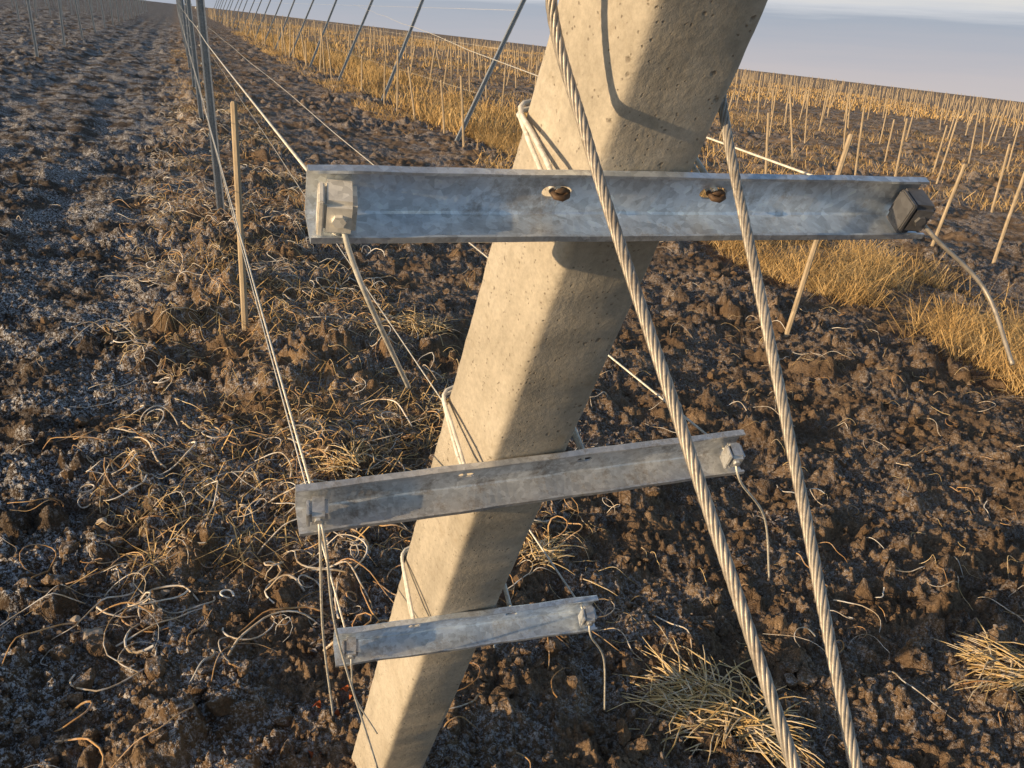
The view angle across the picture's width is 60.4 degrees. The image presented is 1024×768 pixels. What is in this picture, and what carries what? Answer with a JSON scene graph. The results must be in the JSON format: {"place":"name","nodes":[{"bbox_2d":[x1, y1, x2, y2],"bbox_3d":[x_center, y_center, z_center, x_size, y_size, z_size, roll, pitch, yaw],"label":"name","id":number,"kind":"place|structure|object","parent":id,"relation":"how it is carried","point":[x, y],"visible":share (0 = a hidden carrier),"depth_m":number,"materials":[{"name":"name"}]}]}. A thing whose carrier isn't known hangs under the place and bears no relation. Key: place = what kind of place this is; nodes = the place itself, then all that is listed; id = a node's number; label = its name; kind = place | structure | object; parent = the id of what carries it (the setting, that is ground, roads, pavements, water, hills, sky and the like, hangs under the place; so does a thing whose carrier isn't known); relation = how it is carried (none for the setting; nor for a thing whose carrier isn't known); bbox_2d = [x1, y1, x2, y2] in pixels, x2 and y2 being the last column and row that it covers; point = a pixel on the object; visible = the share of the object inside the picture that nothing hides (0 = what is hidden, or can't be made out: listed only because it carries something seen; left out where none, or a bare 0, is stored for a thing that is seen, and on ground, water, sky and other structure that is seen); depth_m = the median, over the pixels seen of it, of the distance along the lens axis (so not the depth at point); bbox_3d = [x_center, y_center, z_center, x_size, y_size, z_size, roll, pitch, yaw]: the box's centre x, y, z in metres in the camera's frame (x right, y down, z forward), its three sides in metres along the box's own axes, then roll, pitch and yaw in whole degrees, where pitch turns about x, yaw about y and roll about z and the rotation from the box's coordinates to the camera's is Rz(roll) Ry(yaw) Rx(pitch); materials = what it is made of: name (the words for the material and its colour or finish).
{"place":"outdoors","nodes":[
{"label":"outdoors","id":0,"kind":"place"},
{"bbox_2d":[27,49,572,630],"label":"dry grass","id":1,"kind":"structure","parent":0,"point":[209,479],"depth_m":3.34,"materials":[{"name":"brown plant"}]},
{"bbox_2d":[0,0,1023,767],"bbox_3d":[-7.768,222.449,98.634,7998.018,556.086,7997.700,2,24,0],"label":"ground","id":2,"kind":"structure","parent":0,"point":[102,92],"depth_m":3.65,"materials":[{"name":"soil"}]},
{"bbox_2d":[15,0,19,19],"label":"metal trellis post","id":3,"kind":"object","parent":2,"relation":"on","point":[17,10],"visible":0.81,"depth_m":35.81,"materials":[{"name":"metal"}]},
{"bbox_2d":[26,0,38,56],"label":"metal trellis post","id":4,"kind":"object","parent":2,"relation":"on","point":[32,27],"visible":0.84,"depth_m":18.50,"materials":[{"name":"metal"}]},
{"bbox_2d":[58,0,65,45],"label":"metal trellis post","id":5,"kind":"object","parent":2,"relation":"on","point":[61,20],"visible":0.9,"depth_m":23.09,"materials":[{"name":"metal"}]},
{"bbox_2d":[0,139,155,767],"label":"dead vine stems","id":6,"kind":"object","parent":2,"relation":"on","point":[33,439],"visible":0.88,"depth_m":3.03,"materials":[{"name":"beige plant"}]},
{"bbox_2d":[74,0,83,38],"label":"metal trellis post","id":7,"kind":"object","parent":2,"relation":"on","point":[77,12],"visible":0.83,"depth_m":27.64,"materials":[{"name":"metal"}]},
{"bbox_2d":[88,0,95,31],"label":"metal trellis post","id":8,"kind":"object","parent":2,"relation":"on","point":[92,16],"visible":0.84,"depth_m":32.24,"materials":[{"name":"metal"}]},
{"bbox_2d":[100,0,105,27],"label":"metal trellis post","id":9,"kind":"object","parent":2,"relation":"on","point":[102,14],"visible":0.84,"depth_m":36.83,"materials":[{"name":"metal"}]},
{"bbox_2d":[109,0,113,24],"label":"metal trellis post","id":10,"kind":"object","parent":2,"relation":"on","point":[111,12],"visible":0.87,"depth_m":41.42,"materials":[{"name":"metal"}]},
{"bbox_2d":[70,517,197,683],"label":"pale stones","id":11,"kind":"object","parent":2,"relation":"on","point":[88,632],"visible":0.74,"depth_m":2.17,"materials":[{"name":"grey stone"}]},
{"bbox_2d":[180,0,184,46],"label":"metal trellis post","id":12,"kind":"object","parent":2,"relation":"on","point":[182,22],"visible":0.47,"depth_m":29.21,"materials":[{"name":"metal"}]},
{"bbox_2d":[181,0,190,67],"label":"metal trellis post","id":13,"kind":"object","parent":2,"relation":"on","point":[185,27],"visible":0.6,"depth_m":20.03,"materials":[{"name":"metal"}]},
{"bbox_2d":[184,0,195,87],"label":"metal trellis post","id":14,"kind":"object","parent":2,"relation":"on","point":[191,64],"visible":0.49,"depth_m":15.51,"materials":[{"name":"metal"}]},
{"bbox_2d":[186,0,203,120],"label":"metal trellis post","id":15,"kind":"object","parent":2,"relation":"on","point":[192,36],"visible":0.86,"depth_m":10.87,"materials":[{"name":"metal"}]},
{"bbox_2d":[195,0,224,213],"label":"metal trellis post","id":16,"kind":"object","parent":2,"relation":"on","point":[206,63],"visible":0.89,"depth_m":6.28,"materials":[{"name":"metal"}]},
{"bbox_2d":[230,101,248,332],"bbox_3d":[-1.272,-0.668,4.134,0.034,1.254,0.154,5,24,6],"label":"wooden stake","id":17,"kind":"object","parent":2,"relation":"on","point":[238,203],"visible":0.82,"depth_m":4.07,"materials":[{"name":"brown wood"}]},
{"bbox_2d":[247,0,261,33],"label":"metal trellis post","id":18,"kind":"object","parent":2,"relation":"on","point":[254,16],"visible":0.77,"depth_m":48.99,"materials":[{"name":"metal"}]},
{"bbox_2d":[254,0,270,39],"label":"metal trellis post","id":19,"kind":"object","parent":2,"relation":"on","point":[263,18],"visible":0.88,"depth_m":44.43,"materials":[{"name":"metal"}]},
{"bbox_2d":[263,0,281,43],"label":"metal trellis post","id":20,"kind":"object","parent":2,"relation":"on","point":[273,20],"visible":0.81,"depth_m":39.83,"materials":[{"name":"metal"}]},
{"bbox_2d":[275,0,294,48],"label":"metal trellis post","id":21,"kind":"object","parent":2,"relation":"on","point":[285,22],"visible":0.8,"depth_m":35.22,"materials":[{"name":"metal"}]},
{"bbox_2d":[290,0,313,56],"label":"metal trellis post","id":22,"kind":"object","parent":2,"relation":"on","point":[301,29],"visible":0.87,"depth_m":30.69,"materials":[{"name":"metal"}]},
{"bbox_2d":[0,99,614,691],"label":"dead vine stems","id":23,"kind":"object","parent":2,"relation":"on","point":[152,601],"visible":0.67,"depth_m":2.97,"materials":[{"name":"beige plant"}]},
{"bbox_2d":[1,141,625,767],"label":"dead vine stems","id":24,"kind":"object","parent":2,"relation":"on","point":[409,435],"visible":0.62,"depth_m":2.88,"materials":[{"name":"beige plant"}]},
{"bbox_2d":[309,0,336,65],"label":"metal trellis post","id":25,"kind":"object","parent":2,"relation":"on","point":[323,32],"visible":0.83,"depth_m":26.12,"materials":[{"name":"metal"}]},
{"bbox_2d":[228,1,493,9],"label":"trellis wire","id":26,"kind":"object","parent":25,"relation":"attached to","point":[394,6],"visible":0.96,"depth_m":16.70,"materials":[{"name":"metal"}]},
{"bbox_2d":[245,10,497,48],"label":"trellis wire","id":27,"kind":"object","parent":25,"relation":"attached to","point":[398,33],"visible":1,"depth_m":16.85,"materials":[{"name":"metal"}]},
{"bbox_2d":[308,685,353,757],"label":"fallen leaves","id":28,"kind":"object","parent":2,"relation":"on","point":[318,704],"visible":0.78,"depth_m":1.97,"materials":[{"name":"brown plant"}]},
{"bbox_2d":[302,612,361,651],"bbox_3d":[-0.447,0.619,2.183,0.151,0.070,0.120,-13,28,-31],"label":"withered weed","id":29,"kind":"object","parent":2,"relation":"on","point":[330,630],"visible":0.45,"depth_m":2.18,"materials":[{"name":"plant"}]},
{"bbox_2d":[306,438,379,478],"bbox_3d":[-0.591,0.255,3.006,0.261,0.076,0.302,-19,31,-40],"label":"straw tuft","id":30,"kind":"object","parent":2,"relation":"on","point":[341,466],"visible":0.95,"depth_m":2.97,"materials":[{"name":"beige plant"}]},
{"bbox_2d":[90,90,607,578],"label":"dead vine stems","id":31,"kind":"object","parent":2,"relation":"on","point":[266,374],"visible":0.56,"depth_m":3.72,"materials":[{"name":"plant"}]},
{"bbox_2d":[337,0,373,80],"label":"metal trellis post","id":32,"kind":"object","parent":2,"relation":"on","point":[355,39],"visible":0.91,"depth_m":21.55,"materials":[{"name":"metal"}]},
{"bbox_2d":[231,29,527,168],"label":"dry grass","id":33,"kind":"structure","parent":2,"relation":"on","point":[371,73],"depth_m":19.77,"materials":[{"name":"yellow plant"}]},
{"bbox_2d":[381,0,423,100],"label":"metal trellis post","id":34,"kind":"object","parent":2,"relation":"on","point":[404,45],"visible":0.84,"depth_m":16.92,"materials":[{"name":"metal"}]},
{"bbox_2d":[366,309,465,338],"bbox_3d":[-0.556,-0.316,4.599,0.494,0.121,0.543,12,25,21],"label":"straw tuft","id":35,"kind":"object","parent":2,"relation":"on","point":[418,321],"visible":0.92,"depth_m":4.60,"materials":[{"name":"beige plant"}]},
{"bbox_2d":[424,384,449,426],"bbox_3d":[-0.184,0.088,3.681,0.389,0.119,0.406,-6,25,-18],"label":"straw tuft","id":36,"kind":"object","parent":2,"relation":"on","point":[441,405],"visible":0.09,"depth_m":3.65,"materials":[{"name":"beige plant"}]},
{"bbox_2d":[455,0,525,140],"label":"metal trellis post","id":37,"kind":"object","parent":2,"relation":"on","point":[493,64],"visible":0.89,"depth_m":12.36,"materials":[{"name":"metal"}]},
{"bbox_2d":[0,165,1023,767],"bbox_3d":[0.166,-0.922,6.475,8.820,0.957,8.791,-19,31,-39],"label":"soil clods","id":38,"kind":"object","parent":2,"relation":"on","point":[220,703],"visible":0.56,"depth_m":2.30,"materials":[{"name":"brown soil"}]},
{"bbox_2d":[352,0,767,767],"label":"concrete post","id":39,"kind":"object","parent":2,"relation":"on","point":[654,78],"visible":0.81,"depth_m":0.82,"materials":[{"name":"beige concrete"}]},
{"bbox_2d":[333,546,598,666],"bbox_3d":[-0.072,0.300,1.258,0.375,0.105,0.151,-5,25,-16],"label":"trellis crossarm","id":40,"kind":"object","parent":39,"relation":"attached to","point":[457,631],"visible":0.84,"depth_m":1.22,"materials":[{"name":"metal"}]},
{"bbox_2d":[180,20,345,626],"bbox_3d":[-15.119,-16.636,40.076,0.003,1.046,90.000,-6,25,-18],"label":"trellis wire","id":41,"kind":"object","parent":40,"relation":"attached to","point":[337,600],"visible":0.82,"depth_m":1.90,"materials":[{"name":"metal"}]},
{"bbox_2d":[350,659,377,733],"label":"trellis wire","id":42,"kind":"object","parent":40,"relation":"attached to","point":[357,700],"visible":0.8,"depth_m":1.32,"materials":[{"name":"metal"}]},
{"bbox_2d":[198,35,582,608],"bbox_3d":[-14.796,-16.651,40.179,0.003,1.046,90.000,-6,25,-18],"label":"trellis wire","id":43,"kind":"object","parent":40,"relation":"attached to","point":[555,568],"visible":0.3,"depth_m":2.12,"materials":[{"name":"metal"}]},
{"bbox_2d":[588,626,605,709],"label":"trellis wire","id":44,"kind":"object","parent":40,"relation":"attached to","point":[593,640],"visible":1,"depth_m":1.40,"materials":[{"name":"metal"}]},
{"bbox_2d":[295,385,745,536],"bbox_3d":[0.011,0.062,1.000,0.515,0.099,0.150,-6,25,-18],"label":"trellis crossarm","id":45,"kind":"object","parent":39,"relation":"attached to","point":[376,500],"visible":0.86,"depth_m":0.96,"materials":[{"name":"metal"}]},
{"bbox_2d":[179,16,310,482],"bbox_3d":[-15.100,-16.858,39.796,0.003,1.046,90.000,-6,25,-18],"label":"trellis wire","id":46,"kind":"object","parent":45,"relation":"attached to","point":[295,430],"visible":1,"depth_m":1.33,"materials":[{"name":"metal"}]},
{"bbox_2d":[318,524,333,715],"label":"trellis wire","id":47,"kind":"object","parent":45,"relation":"attached to","point":[321,595],"visible":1,"depth_m":1.00,"materials":[{"name":"metal"}]},
{"bbox_2d":[320,523,377,767],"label":"trellis wire","id":48,"kind":"object","parent":45,"relation":"attached to","point":[333,617],"visible":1,"depth_m":1.03,"materials":[{"name":"metal"}]},
{"bbox_2d":[213,31,723,448],"bbox_3d":[-14.646,-16.901,39.946,0.003,1.046,90.000,-6,25,-18],"label":"trellis wire","id":49,"kind":"object","parent":45,"relation":"attached to","point":[656,394],"visible":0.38,"depth_m":1.28,"materials":[{"name":"metal"}]},
{"bbox_2d":[735,466,769,578],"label":"trellis wire","id":50,"kind":"object","parent":45,"relation":"attached to","point":[754,500],"visible":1,"depth_m":1.12,"materials":[{"name":"metal"}]},
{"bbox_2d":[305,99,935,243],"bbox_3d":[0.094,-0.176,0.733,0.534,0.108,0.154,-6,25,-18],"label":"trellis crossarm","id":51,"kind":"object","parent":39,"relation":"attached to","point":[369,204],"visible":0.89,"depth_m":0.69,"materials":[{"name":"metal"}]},
{"bbox_2d":[178,4,306,170],"bbox_3d":[-15.026,-17.107,39.523,0.003,1.046,90.000,-6,25,-18],"label":"trellis wire","id":52,"kind":"object","parent":51,"relation":"attached to","point":[299,160],"visible":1,"depth_m":1.08,"materials":[{"name":"metal"}]},
{"bbox_2d":[342,233,410,388],"bbox_3d":[-0.099,-0.057,0.676,0.015,0.170,0.094,12,25,21],"label":"trellis wire","id":53,"kind":"object","parent":51,"relation":"attached to","point":[354,266],"visible":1,"depth_m":0.65,"materials":[{"name":"metal"}]},
{"bbox_2d":[364,8,812,174],"bbox_3d":[-3.550,-8.997,21.076,0.003,0.330,44.984,-2,24,-10],"label":"trellis wire","id":54,"kind":"object","parent":51,"relation":"attached to","point":[769,160],"visible":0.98,"depth_m":1.09,"materials":[{"name":"metal"}]},
{"bbox_2d":[924,225,1014,365],"bbox_3d":[0.401,-0.088,0.771,0.108,0.115,0.038,21,30,37],"label":"trellis wire","id":55,"kind":"object","parent":51,"relation":"attached to","point":[943,246],"visible":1,"depth_m":0.77,"materials":[{"name":"metal"}]},
{"bbox_2d":[518,534,615,594],"bbox_3d":[0.164,0.518,2.688,0.410,0.068,0.226,12,26,22],"label":"straw tuft","id":56,"kind":"object","parent":2,"relation":"on","point":[535,551],"visible":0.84,"depth_m":2.68,"materials":[{"name":"beige plant"}]},
{"bbox_2d":[568,420,617,459],"bbox_3d":[0.275,0.230,3.349,0.285,0.139,0.141,10,25,18],"label":"withered weed","id":57,"kind":"object","parent":2,"relation":"on","point":[582,438],"visible":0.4,"depth_m":3.34,"materials":[{"name":"plant"}]},
{"bbox_2d":[203,175,1023,767],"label":"dead vine stems","id":58,"kind":"object","parent":2,"relation":"on","point":[713,499],"visible":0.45,"depth_m":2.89,"materials":[{"name":"brown plant"}]},
{"bbox_2d":[208,8,1023,245],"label":"wooden stakes","id":59,"kind":"object","parent":2,"relation":"on","point":[768,132],"visible":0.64,"depth_m":33.15,"materials":[{"name":"brown wood"}]},
{"bbox_2d":[208,15,1023,126],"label":"dry grass","id":60,"kind":"structure","parent":2,"relation":"on","point":[333,45],"depth_m":55.28,"materials":[{"name":"yellow plant"}]},
{"bbox_2d":[599,430,632,446],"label":"withered weed","id":61,"kind":"object","parent":2,"relation":"on","point":[613,440],"visible":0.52,"depth_m":3.45,"materials":[{"name":"grey plant"}]},
{"bbox_2d":[295,148,1023,719],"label":"dead vine stems","id":62,"kind":"object","parent":2,"relation":"on","point":[783,464],"visible":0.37,"depth_m":3.40,"materials":[{"name":"plant"}]},
{"bbox_2d":[299,46,1023,212],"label":"dry grass","id":63,"kind":"structure","parent":2,"relation":"on","point":[801,126],"depth_m":18.87,"materials":[{"name":"yellow plant"}]},
{"bbox_2d":[608,620,766,764],"bbox_3d":[0.416,0.791,2.171,0.446,0.119,0.512,11,25,20],"label":"straw tuft","id":64,"kind":"object","parent":2,"relation":"on","point":[709,712],"visible":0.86,"depth_m":2.16,"materials":[{"name":"beige plant"}]},
{"bbox_2d":[714,685,823,767],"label":"straw tuft","id":65,"kind":"object","parent":2,"relation":"on","point":[758,725],"visible":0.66,"depth_m":2.09,"materials":[{"name":"beige plant"}]},
{"bbox_2d":[752,510,787,532],"bbox_3d":[0.903,0.471,3.028,0.118,0.055,0.132,-8,26,-22],"label":"withered weed","id":66,"kind":"object","parent":2,"relation":"on","point":[771,520],"visible":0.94,"depth_m":3.02,"materials":[{"name":"grey plant"}]},
{"bbox_2d":[783,134,852,337],"bbox_3d":[1.759,-0.767,5.146,0.384,1.331,0.034,-16,30,-36],"label":"wooden stake","id":67,"kind":"object","parent":2,"relation":"on","point":[813,251],"visible":0.71,"depth_m":5.16,"materials":[{"name":"brown wood"}]},
{"bbox_2d":[936,114,959,183],"bbox_3d":[7.138,-3.774,14.477,0.273,1.281,0.033,-15,29,-33],"label":"wooden stake","id":68,"kind":"object","parent":2,"relation":"on","point":[952,134],"visible":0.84,"depth_m":14.45,"materials":[{"name":"brown wood"}]},
{"bbox_2d":[935,619,1023,714],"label":"straw tuft","id":69,"kind":"object","parent":2,"relation":"on","point":[1010,670],"visible":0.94,"depth_m":2.41,"materials":[{"name":"beige plant"}]},
{"bbox_2d":[992,172,1023,262],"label":"wooden stake","id":70,"kind":"object","parent":2,"relation":"on","point":[1008,220],"visible":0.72,"depth_m":8.11,"materials":[{"name":"brown wood"}]},
{"bbox_2d":[146,0,1023,101],"label":"sky","id":71,"kind":"structure","parent":0,"point":[975,48],"materials":[{"name":"blue"}]},
{"bbox_2d":[448,113,1023,413],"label":"dry grass","id":72,"kind":"structure","parent":0,"point":[974,322],"depth_m":6.30,"materials":[{"name":"yellow plant"}]},
{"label":"ground anchor","id":73,"kind":"object","parent":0,"visible":0},
{"bbox_2d":[545,0,801,767],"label":"guy cable","id":74,"kind":"object","parent":73,"relation":"attached to","point":[758,658],"visible":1,"depth_m":0.56,"materials":[{"name":"metal"}]},
{"bbox_2d":[718,94,862,767],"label":"guy cable","id":75,"kind":"object","parent":73,"relation":"attached to","point":[829,640],"visible":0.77,"depth_m":0.58,"materials":[{"name":"metal"}]}
]}

